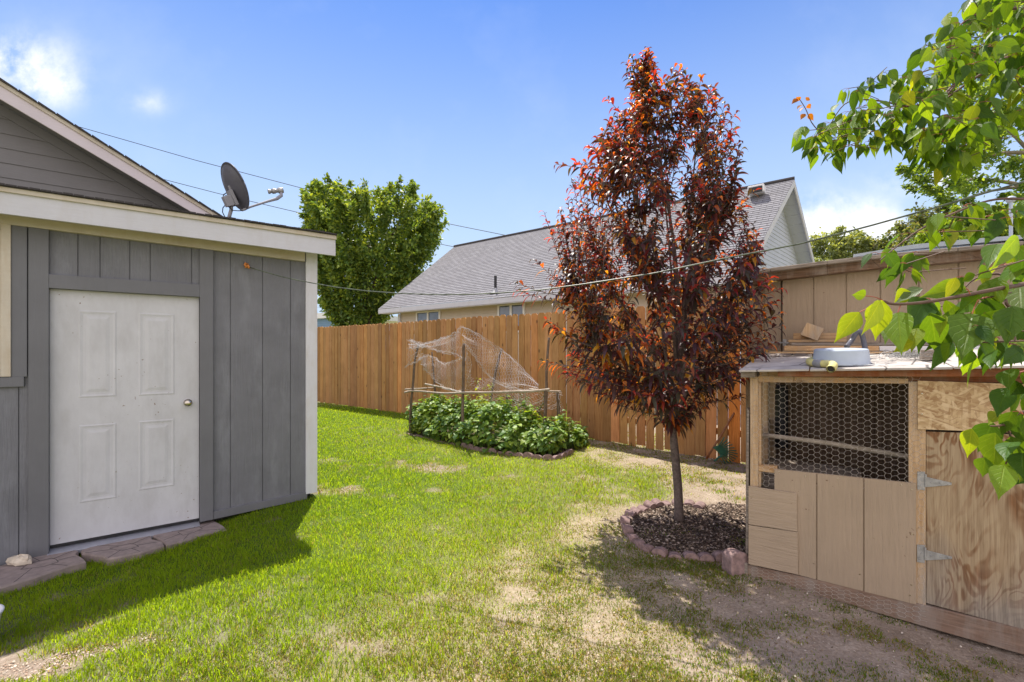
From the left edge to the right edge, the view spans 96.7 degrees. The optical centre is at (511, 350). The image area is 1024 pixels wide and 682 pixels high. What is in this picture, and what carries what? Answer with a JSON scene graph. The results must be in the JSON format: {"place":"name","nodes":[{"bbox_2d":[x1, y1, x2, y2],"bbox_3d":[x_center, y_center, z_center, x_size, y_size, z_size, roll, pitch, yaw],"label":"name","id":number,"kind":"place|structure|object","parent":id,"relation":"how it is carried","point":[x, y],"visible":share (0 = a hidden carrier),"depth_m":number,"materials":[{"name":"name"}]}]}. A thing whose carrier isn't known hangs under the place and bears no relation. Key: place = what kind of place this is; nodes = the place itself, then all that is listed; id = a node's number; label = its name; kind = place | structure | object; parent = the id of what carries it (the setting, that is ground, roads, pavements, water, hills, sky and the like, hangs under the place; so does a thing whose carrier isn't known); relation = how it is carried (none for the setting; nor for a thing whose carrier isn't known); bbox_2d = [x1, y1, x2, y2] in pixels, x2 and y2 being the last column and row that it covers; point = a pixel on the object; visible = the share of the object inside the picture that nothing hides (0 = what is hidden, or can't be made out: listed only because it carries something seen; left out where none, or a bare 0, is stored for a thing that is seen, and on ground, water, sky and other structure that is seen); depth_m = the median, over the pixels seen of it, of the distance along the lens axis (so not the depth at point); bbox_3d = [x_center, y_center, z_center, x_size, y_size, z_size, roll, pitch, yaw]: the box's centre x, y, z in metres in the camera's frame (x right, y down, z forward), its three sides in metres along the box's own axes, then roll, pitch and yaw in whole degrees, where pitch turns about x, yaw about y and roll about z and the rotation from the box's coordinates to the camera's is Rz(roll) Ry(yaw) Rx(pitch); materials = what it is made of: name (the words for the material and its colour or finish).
{"place":"outdoors","nodes":[
{"label":"outdoors","id":0,"kind":"place"},
{"bbox_2d":[81,127,502,234],"bbox_3d":[-10.605,-12.425,33.998,68.313,15.657,0.043,0,0,0],"label":"utility wire","id":1,"kind":"object","parent":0,"point":[250,174],"visible":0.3,"depth_m":33.98,"materials":[{"name":"black rubber"}]},
{"bbox_2d":[164,179,453,246],"bbox_3d":[-11.228,-11.141,35.998,72.331,15.783,0.043,0,0,0],"label":"utility wire","id":2,"kind":"object","parent":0,"point":[256,202],"visible":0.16,"depth_m":35.98,"materials":[{"name":"black rubber"}]},
{"bbox_2d":[0,402,709,681],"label":"lawn grass","id":3,"kind":"structure","parent":0,"point":[156,606],"depth_m":3.17,"materials":[{"name":"green plant"}]},
{"bbox_2d":[0,604,4,618],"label":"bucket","id":4,"kind":"object","parent":3,"relation":"on","point":[2,607],"visible":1,"depth_m":2.59,"materials":[{"name":"white plastic"}]},
{"bbox_2d":[317,313,397,327],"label":"blue building","id":5,"kind":"structure","parent":0,"point":[322,321],"depth_m":31.19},
{"bbox_2d":[489,426,533,453],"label":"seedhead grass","id":6,"kind":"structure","parent":0,"point":[510,436],"depth_m":6.72,"materials":[{"name":"green plant"}]},
{"bbox_2d":[0,390,1023,681],"bbox_3d":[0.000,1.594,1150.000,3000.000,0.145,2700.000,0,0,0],"label":"ground","id":7,"kind":"structure","parent":0,"point":[878,656],"depth_m":2.78,"materials":[{"name":"green plant"}]},
{"bbox_2d":[0,550,85,595],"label":"paving stone","id":8,"kind":"object","parent":7,"relation":"on","point":[39,568],"visible":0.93,"depth_m":3.34,"materials":[{"name":"grey stone"}]},
{"bbox_2d":[6,554,31,565],"bbox_3d":[-3.685,1.568,3.414,0.172,0.096,0.092,0,0,0],"label":"rock","id":9,"kind":"object","parent":8,"relation":"on","point":[20,559],"visible":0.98,"depth_m":3.39,"materials":[{"name":"beige stone"}]},
{"bbox_2d":[0,634,172,681],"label":"dirt crumbs","id":10,"kind":"object","parent":7,"relation":"on","point":[54,663],"visible":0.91,"depth_m":2.30,"materials":[{"name":"brown soil"}]},
{"bbox_2d":[0,78,221,215],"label":"house","id":11,"kind":"structure","parent":7,"relation":"on","point":[43,146],"depth_m":5.53,"materials":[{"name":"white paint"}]},
{"bbox_2d":[81,536,163,565],"bbox_3d":[-3.174,1.659,3.712,0.470,0.127,0.440,0,0,33],"label":"paving stone","id":12,"kind":"object","parent":7,"relation":"on","point":[118,552],"visible":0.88,"depth_m":3.65,"materials":[{"name":"grey stone"}]},
{"bbox_2d":[0,183,336,565],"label":"garden shed","id":13,"kind":"structure","parent":7,"relation":"on","point":[158,370],"depth_m":3.96,"materials":[{"name":"grey paint"}]},
{"bbox_2d":[0,223,10,376],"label":"window","id":14,"kind":"structure","parent":13,"relation":"in","point":[5,229],"depth_m":3.43,"materials":[{"name":"beige paint"}]},
{"bbox_2d":[50,289,198,547],"bbox_3d":[-3.284,0.537,3.909,0.983,2.065,0.112,0,0,-37],"label":"door","id":15,"kind":"structure","parent":13,"relation":"in","point":[124,367],"depth_m":3.89,"materials":[{"name":"white paint"}]},
{"bbox_2d":[221,162,283,217],"bbox_3d":[-2.777,-1.605,4.799,0.405,0.556,0.634,0,0,12],"label":"satellite dish","id":16,"kind":"object","parent":13,"relation":"attached to","point":[235,187],"visible":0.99,"depth_m":4.57,"materials":[{"name":"grey metal"}]},
{"bbox_3d":[-2.562,-0.826,4.400,0.061,0.060,0.062,0,0,0],"label":"line cleat","id":17,"kind":"object","parent":13,"relation":"attached to","visible":0},
{"bbox_2d":[249,181,1023,294],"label":"clothesline","id":18,"kind":"object","parent":17,"relation":"attached to","point":[683,266],"visible":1,"depth_m":2.94,"materials":[{"name":"grey"}]},
{"bbox_2d":[153,520,225,550],"bbox_3d":[-2.853,1.659,4.035,0.391,0.127,0.480,0,0,41],"label":"paving stone","id":19,"kind":"object","parent":7,"relation":"on","point":[177,537],"visible":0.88,"depth_m":3.96,"materials":[{"name":"grey stone"}]},
{"bbox_2d":[296,172,449,326],"bbox_3d":[-7.283,-3.765,24.019,8.081,10.631,7.474,0,0,0],"label":"leafy tree","id":20,"kind":"object","parent":7,"relation":"on","point":[378,255],"visible":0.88,"depth_m":22.28,"materials":[{"name":"green plant"}]},
{"bbox_2d":[467,444,474,449],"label":"edging block","id":21,"kind":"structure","parent":7,"relation":"on","point":[471,446],"depth_m":7.11,"materials":[{"name":"brown concrete"}]},
{"bbox_2d":[404,394,540,455],"bbox_3d":[-0.909,1.153,7.908,2.979,0.902,1.283,0,0,35],"label":"leafy bean row","id":22,"kind":"object","parent":7,"relation":"on","point":[480,417],"visible":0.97,"depth_m":7.47,"materials":[{"name":"green plant"}]},
{"bbox_2d":[474,378,489,426],"bbox_3d":[-0.586,1.035,8.381,0.281,1.107,0.466,0,0,25],"label":"tall weed","id":23,"kind":"object","parent":7,"relation":"on","point":[478,394],"visible":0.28,"depth_m":8.43,"materials":[{"name":"green plant"}]},
{"bbox_2d":[404,337,560,442],"bbox_3d":[-0.612,0.690,8.148,3.125,1.819,1.502,0,0,27],"label":"stick trellis","id":24,"kind":"object","parent":7,"relation":"on","point":[412,389],"visible":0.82,"depth_m":7.44,"materials":[{"name":"brown wood"}]},
{"bbox_2d":[406,326,562,414],"bbox_3d":[-0.669,0.336,7.948,3.153,1.530,1.314,0,0,30],"label":"wire netting","id":25,"kind":"object","parent":24,"relation":"on","point":[448,337],"visible":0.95,"depth_m":7.91,"materials":[{"name":"white plastic"}]},
{"bbox_2d":[473,383,494,433],"bbox_3d":[-0.494,1.072,8.377,0.398,0.964,0.322,0,0,-27],"label":"tall weed","id":26,"kind":"object","parent":7,"relation":"on","point":[488,401],"visible":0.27,"depth_m":8.40,"materials":[{"name":"green plant"}]},
{"bbox_2d":[488,448,497,453],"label":"edging block","id":27,"kind":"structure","parent":7,"relation":"on","point":[492,450],"depth_m":6.83,"materials":[{"name":"brown concrete"}]},
{"bbox_2d":[1,432,993,681],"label":"sparse weeds","id":28,"kind":"object","parent":7,"relation":"on","point":[604,676],"visible":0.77,"depth_m":2.53,"materials":[{"name":"green plant"}]},
{"bbox_2d":[505,451,514,455],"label":"edging block","id":29,"kind":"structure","parent":7,"relation":"on","point":[508,452],"depth_m":6.68,"materials":[{"name":"brown concrete"}]},
{"bbox_2d":[504,397,518,418],"bbox_3d":[0.003,1.198,8.335,0.359,0.714,0.383,0,0,0],"label":"tall weed","id":30,"kind":"object","parent":7,"relation":"on","point":[515,405],"visible":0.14,"depth_m":8.24,"materials":[{"name":"green plant"}]},
{"bbox_2d":[514,452,522,456],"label":"edging block","id":31,"kind":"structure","parent":7,"relation":"on","point":[517,454],"depth_m":6.60,"materials":[{"name":"brown concrete"}]},
{"bbox_2d":[523,452,532,458],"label":"edging block","id":32,"kind":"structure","parent":7,"relation":"on","point":[527,454],"depth_m":6.52,"materials":[{"name":"brown concrete"}]},
{"bbox_2d":[516,394,543,416],"bbox_3d":[0.332,1.150,8.242,0.550,0.849,0.367,0,0,-25],"label":"tall weed","id":33,"kind":"object","parent":7,"relation":"on","point":[527,402],"visible":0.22,"depth_m":8.24,"materials":[{"name":"green plant"}]},
{"bbox_2d":[517,395,543,424],"bbox_3d":[0.324,1.175,8.123,0.556,0.776,0.364,0,0,0],"label":"tall weed","id":34,"kind":"object","parent":7,"relation":"on","point":[540,412],"visible":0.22,"depth_m":8.09,"materials":[{"name":"green plant"}]},
{"bbox_2d":[317,298,745,462],"bbox_3d":[-1.153,0.386,9.966,18.256,2.348,0.611,0,0,40],"label":"board fence","id":35,"kind":"object","parent":7,"relation":"on","point":[358,366],"visible":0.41,"depth_m":9.28,"materials":[{"name":"brown wood"}]},
{"bbox_2d":[506,409,568,454],"bbox_3d":[0.463,1.244,7.067,0.944,0.691,1.064,0,0,28],"label":"leafy potato plant","id":36,"kind":"object","parent":7,"relation":"on","point":[531,437],"visible":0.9,"depth_m":6.78,"materials":[{"name":"green plant"}]},
{"bbox_2d":[532,454,542,459],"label":"edging block","id":37,"kind":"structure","parent":7,"relation":"on","point":[537,456],"depth_m":6.44,"materials":[{"name":"brown concrete"}]},
{"bbox_2d":[70,438,1023,681],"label":"weed tufts","id":38,"kind":"object","parent":7,"relation":"on","point":[727,651],"visible":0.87,"depth_m":2.46,"materials":[{"name":"green plant"}]},
{"bbox_2d":[543,454,552,460],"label":"edging block","id":39,"kind":"object","parent":7,"relation":"on","point":[547,456],"depth_m":6.40,"materials":[{"name":"brown concrete"}]},
{"bbox_2d":[553,455,561,459],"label":"edging block","id":40,"kind":"object","parent":7,"relation":"on","point":[555,457],"depth_m":6.46,"materials":[{"name":"pink concrete"}]},
{"bbox_2d":[558,452,566,457],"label":"edging block","id":41,"kind":"object","parent":7,"relation":"on","point":[564,454],"depth_m":6.58,"materials":[{"name":"pink concrete"}]},
{"bbox_2d":[563,417,589,448],"bbox_3d":[1.048,1.333,7.446,0.532,0.535,0.876,0,0,0],"label":"leafy plant","id":42,"kind":"object","parent":7,"relation":"on","point":[578,439],"visible":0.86,"depth_m":7.25,"materials":[{"name":"green plant"}]},
{"bbox_2d":[620,516,629,524],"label":"edging block","id":43,"kind":"object","parent":7,"relation":"on","point":[624,520],"depth_m":4.04,"materials":[{"name":"pink concrete"}]},
{"bbox_2d":[621,524,633,533],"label":"edging block","id":44,"kind":"object","parent":7,"relation":"on","point":[626,528],"depth_m":3.82,"materials":[{"name":"pink concrete"}]},
{"bbox_2d":[624,509,636,516],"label":"edging block","id":45,"kind":"object","parent":7,"relation":"on","point":[631,513],"depth_m":4.25,"materials":[{"name":"pink concrete"}]},
{"bbox_2d":[625,533,638,540],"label":"edging block","id":46,"kind":"object","parent":7,"relation":"on","point":[629,536],"depth_m":3.72,"materials":[{"name":"pink concrete"}]},
{"bbox_2d":[630,506,642,513],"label":"edging block","id":47,"kind":"object","parent":7,"relation":"on","point":[635,509],"depth_m":4.33,"materials":[{"name":"pink concrete"}]},
{"bbox_2d":[631,539,645,546],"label":"edging block","id":48,"kind":"object","parent":7,"relation":"on","point":[636,542],"depth_m":3.62,"materials":[{"name":"pink concrete"}]},
{"bbox_2d":[637,504,649,512],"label":"edging block","id":49,"kind":"object","parent":7,"relation":"on","point":[642,507],"depth_m":4.40,"materials":[{"name":"pink concrete"}]},
{"bbox_2d":[638,544,653,552],"bbox_3d":[1.049,1.559,3.539,0.085,0.122,0.111,0,0,-32],"label":"edging block","id":50,"kind":"object","parent":7,"relation":"on","point":[648,548],"depth_m":3.51,"materials":[{"name":"pink concrete"}]},
{"bbox_2d":[509,46,787,521],"bbox_3d":[1.353,-0.592,4.150,1.994,4.326,1.958,0,0,-44],"label":"purple leaf tree","id":51,"kind":"object","parent":7,"relation":"on","point":[626,158],"visible":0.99,"depth_m":3.85,"materials":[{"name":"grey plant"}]},
{"bbox_2d":[643,500,656,508],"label":"edging block","id":52,"kind":"object","parent":7,"relation":"on","point":[648,504],"depth_m":4.46,"materials":[{"name":"pink concrete"}]},
{"bbox_2d":[651,498,663,506],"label":"edging block","id":53,"kind":"object","parent":7,"relation":"on","point":[657,502],"depth_m":4.51,"materials":[{"name":"pink concrete"}]},
{"bbox_2d":[651,546,667,557],"bbox_3d":[1.127,1.544,3.463,0.109,0.108,0.085,0,0,34],"label":"edging block","id":54,"kind":"object","parent":7,"relation":"on","point":[662,551],"depth_m":3.44,"materials":[{"name":"pink concrete"}]},
{"bbox_2d":[662,500,671,505],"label":"edging block","id":55,"kind":"object","parent":7,"relation":"on","point":[666,502],"depth_m":4.55,"materials":[{"name":"pink concrete"}]},
{"bbox_2d":[668,551,682,559],"bbox_3d":[1.224,1.563,3.420,0.109,0.106,0.085,0,0,17],"label":"edging block","id":56,"kind":"object","parent":7,"relation":"on","point":[672,554],"depth_m":3.39,"materials":[{"name":"pink concrete"}]},
{"bbox_2d":[627,501,745,555],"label":"bark mulch","id":57,"kind":"object","parent":7,"relation":"on","point":[735,519],"visible":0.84,"depth_m":3.97,"materials":[{"name":"brown wood"}]},
{"bbox_2d":[684,499,694,505],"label":"edging block","id":58,"kind":"object","parent":7,"relation":"on","point":[688,502],"depth_m":4.54,"materials":[{"name":"pink concrete"}]},
{"bbox_2d":[682,551,698,560],"bbox_3d":[1.333,1.552,3.400,0.109,0.121,0.085,0,0,9],"label":"edging block","id":59,"kind":"object","parent":7,"relation":"on","point":[692,555],"depth_m":3.36,"materials":[{"name":"pink concrete"}]},
{"bbox_2d":[693,501,706,509],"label":"edging block","id":60,"kind":"object","parent":7,"relation":"on","point":[700,504],"depth_m":4.45,"materials":[{"name":"pink concrete"}]},
{"bbox_2d":[697,552,714,562],"bbox_3d":[1.442,1.556,3.387,0.110,0.123,0.085,0,0,7],"label":"edging block","id":61,"kind":"object","parent":7,"relation":"on","point":[705,556],"depth_m":3.35,"materials":[{"name":"pink concrete"}]},
{"bbox_2d":[712,550,722,562],"bbox_3d":[1.550,1.539,3.375,0.109,0.121,0.085,0,0,3],"label":"edging block","id":62,"kind":"object","parent":7,"relation":"on","point":[717,555],"depth_m":3.34,"materials":[{"name":"pink concrete"}]},
{"bbox_2d":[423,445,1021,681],"bbox_3d":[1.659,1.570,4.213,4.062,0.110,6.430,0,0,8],"label":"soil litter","id":63,"kind":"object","parent":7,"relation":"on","point":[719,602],"visible":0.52,"depth_m":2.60,"materials":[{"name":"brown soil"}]},
{"bbox_2d":[705,402,740,463],"bbox_3d":[2.984,1.075,6.271,0.595,0.936,0.164,0,0,-5],"label":"leaf rake","id":64,"kind":"object","parent":7,"relation":"on","point":[720,450],"visible":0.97,"depth_m":6.23,"materials":[{"name":"green plastic"}]},
{"bbox_2d":[722,548,747,575],"bbox_3d":[1.561,1.488,3.188,0.135,0.204,0.110,0,0,-11],"label":"edging block","id":65,"kind":"object","parent":7,"relation":"on","point":[734,560],"depth_m":3.14,"materials":[{"name":"pink concrete"}]},
{"bbox_2d":[809,224,876,261],"bbox_3d":[18.663,-2.834,25.997,4.790,8.778,4.070,0,0,29],"label":"willow tree","id":66,"kind":"object","parent":7,"relation":"on","point":[851,244],"visible":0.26,"depth_m":24.99,"materials":[{"name":"green plant"}]},
{"bbox_2d":[739,345,1023,653],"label":"chicken coop","id":67,"kind":"structure","parent":7,"relation":"on","point":[869,487],"depth_m":2.74,"materials":[{"name":"beige wood"}]},
{"bbox_2d":[806,356,837,372],"bbox_3d":[2.069,0.065,2.984,0.671,0.126,0.247,0,0,-41],"label":"yellow hose","id":68,"kind":"object","parent":67,"relation":"on","point":[831,366],"visible":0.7,"depth_m":2.83,"materials":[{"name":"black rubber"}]},
{"bbox_2d":[769,352,890,352],"bbox_3d":[2.517,0.012,3.438,1.002,0.015,0.080,0,0,36],"label":"board","id":69,"kind":"object","parent":67,"relation":"on","point":[812,352],"visible":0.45,"depth_m":3.58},
{"bbox_2d":[784,346,878,350],"bbox_3d":[2.507,-0.022,3.595,0.608,0.041,0.080,0,0,36],"label":"board","id":70,"kind":"object","parent":67,"relation":"on","point":[812,348],"visible":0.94,"depth_m":3.62,"materials":[{"name":"wood"}]},
{"bbox_2d":[813,348,871,365],"bbox_3d":[2.120,0.036,2.935,0.315,0.116,0.315,0,0,0],"label":"basin","id":71,"kind":"object","parent":67,"relation":"on","point":[850,356],"visible":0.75,"depth_m":2.81,"materials":[{"name":"white plastic"}]},
{"bbox_2d":[844,329,867,348],"bbox_3d":[2.391,-0.071,3.177,0.146,0.165,0.097,0,0,17],"label":"black pipe","id":72,"kind":"object","parent":67,"relation":"on","point":[851,340],"visible":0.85,"depth_m":3.17,"materials":[{"name":"grey metal"}]},
{"bbox_2d":[792,342,954,345],"bbox_3d":[2.781,-0.055,3.562,1.004,0.029,0.130,0,0,36],"label":"board","id":73,"kind":"object","parent":67,"relation":"on","point":[853,344],"visible":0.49,"depth_m":3.62,"materials":[{"name":"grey wood"}]},
{"bbox_2d":[788,339,846,341],"bbox_3d":[2.561,-0.085,3.822,0.403,0.023,0.090,0,0,36],"label":"board","id":74,"kind":"object","parent":73,"relation":"on","point":[831,340],"visible":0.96,"depth_m":3.77,"materials":[{"name":"brown wood"}]},
{"bbox_2d":[793,333,846,338],"bbox_3d":[2.603,-0.127,3.853,0.373,0.055,0.070,0,0,36],"label":"board","id":75,"kind":"object","parent":74,"relation":"on","point":[822,336],"visible":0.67,"depth_m":3.81,"materials":[{"name":"brown wood"}]},
{"bbox_2d":[801,323,823,340],"bbox_3d":[2.521,-0.161,3.820,0.162,0.152,0.090,0,0,36],"label":"wood block","id":76,"kind":"object","parent":75,"relation":"on","point":[813,332],"depth_m":3.78,"materials":[{"name":"beige wood"}]},
{"bbox_2d":[866,349,930,365],"bbox_3d":[2.379,0.041,2.843,0.628,0.102,0.397,0,0,0],"label":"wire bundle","id":77,"kind":"object","parent":67,"relation":"on","point":[914,354],"visible":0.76,"depth_m":2.85,"materials":[{"name":"white metal"}]},
{"bbox_2d":[920,349,933,359],"bbox_3d":[2.542,0.022,2.751,0.110,0.062,0.080,0,0,36],"label":"brick","id":78,"kind":"object","parent":67,"relation":"on","point":[923,357],"visible":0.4,"depth_m":2.74,"materials":[{"name":"grey brick"}]},
{"bbox_2d":[879,346,979,350],"bbox_3d":[3.033,-0.018,3.212,0.688,0.036,0.075,0,0,36],"label":"board","id":79,"kind":"object","parent":67,"relation":"on","point":[888,348],"visible":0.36,"depth_m":3.34,"materials":[{"name":"white paint"}]},
{"bbox_2d":[917,431,1023,628],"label":"plywood door","id":80,"kind":"structure","parent":67,"relation":"in","point":[973,553],"depth_m":2.50,"materials":[{"name":"beige wood"}]},
{"bbox_2d":[746,235,1023,452],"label":"tan shed","id":81,"kind":"structure","parent":7,"relation":"on","point":[820,293],"depth_m":3.83,"materials":[{"name":"paint"}]},
{"bbox_2d":[746,281,781,452],"bbox_3d":[2.324,0.445,4.207,0.288,2.190,0.031,0,0,36],"label":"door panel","id":82,"kind":"structure","parent":81,"relation":"in","point":[778,335],"depth_m":4.17,"materials":[{"name":"paint"}]},
{"bbox_2d":[1005,196,1015,235],"bbox_3d":[5.701,-1.459,5.200,0.092,0.624,0.092,0,0,0],"label":"chimney vent","id":83,"kind":"object","parent":81,"relation":"attached to","point":[1010,202],"visible":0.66,"depth_m":5.19,"materials":[{"name":"white metal"}]},
{"bbox_2d":[790,0,1023,500],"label":"pear tree","id":84,"kind":"object","parent":7,"relation":"on","point":[988,320],"visible":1,"depth_m":1.78,"materials":[{"name":"green plant"}]},
{"bbox_2d":[868,200,965,250],"bbox_3d":[22.273,-3.181,23.882,7.088,9.466,6.914,0,0,0],"label":"willow tree","id":85,"kind":"object","parent":7,"relation":"on","point":[918,221],"visible":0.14,"depth_m":23.68,"materials":[{"name":"green plant"}]},
{"bbox_2d":[894,0,1023,235],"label":"leafy tree","id":86,"kind":"object","parent":7,"relation":"on","point":[965,186],"visible":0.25,"depth_m":20.20,"materials":[{"name":"green plant"}]},
{"bbox_2d":[911,202,1023,243],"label":"bright shrub tree","id":87,"kind":"object","parent":7,"relation":"on","point":[921,237],"visible":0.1,"depth_m":14.72,"materials":[{"name":"green plant"}]},
{"bbox_2d":[0,0,1023,315],"label":"sky","id":88,"kind":"structure","parent":0,"point":[477,103],"materials":[{"name":"blue"}]},
{"bbox_2d":[538,423,561,454],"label":"seedhead grass","id":89,"kind":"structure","parent":0,"point":[546,435],"depth_m":6.73,"materials":[{"name":"green plant"}]},
{"bbox_2d":[378,176,814,415],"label":"neighbour house","id":90,"kind":"structure","parent":0,"point":[775,211],"depth_m":15.03,"materials":[{"name":"grey concrete"}]},
{"bbox_2d":[416,310,440,321],"bbox_3d":[-3.132,-1.037,16.997,1.320,0.950,0.060,0,0,38],"label":"window","id":91,"kind":"structure","parent":90,"relation":"in","point":[426,315],"depth_m":16.96,"materials":[{"name":"white glass"}]},
{"bbox_2d":[491,275,497,292],"bbox_3d":[-0.540,-2.158,14.862,0.380,0.603,0.380,0,0,0],"label":"roof vent pipe","id":92,"kind":"object","parent":90,"relation":"attached to","point":[495,285],"visible":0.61,"depth_m":14.82,"materials":[{"name":"black metal"}]},
{"bbox_2d":[497,303,524,332],"bbox_3d":[-0.030,-1.060,14.590,1.097,0.950,0.060,0,0,38],"label":"window","id":93,"kind":"structure","parent":90,"relation":"in","point":[511,309],"depth_m":14.56,"materials":[{"name":"grey glass"}]},
{"bbox_2d":[748,183,765,196],"bbox_3d":[6.953,-4.577,12.940,0.420,0.230,0.385,0,0,38],"label":"exhaust vent","id":94,"kind":"object","parent":90,"relation":"attached to","point":[760,191],"visible":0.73,"depth_m":12.81,"materials":[{"name":"white plastic"}]}
]}

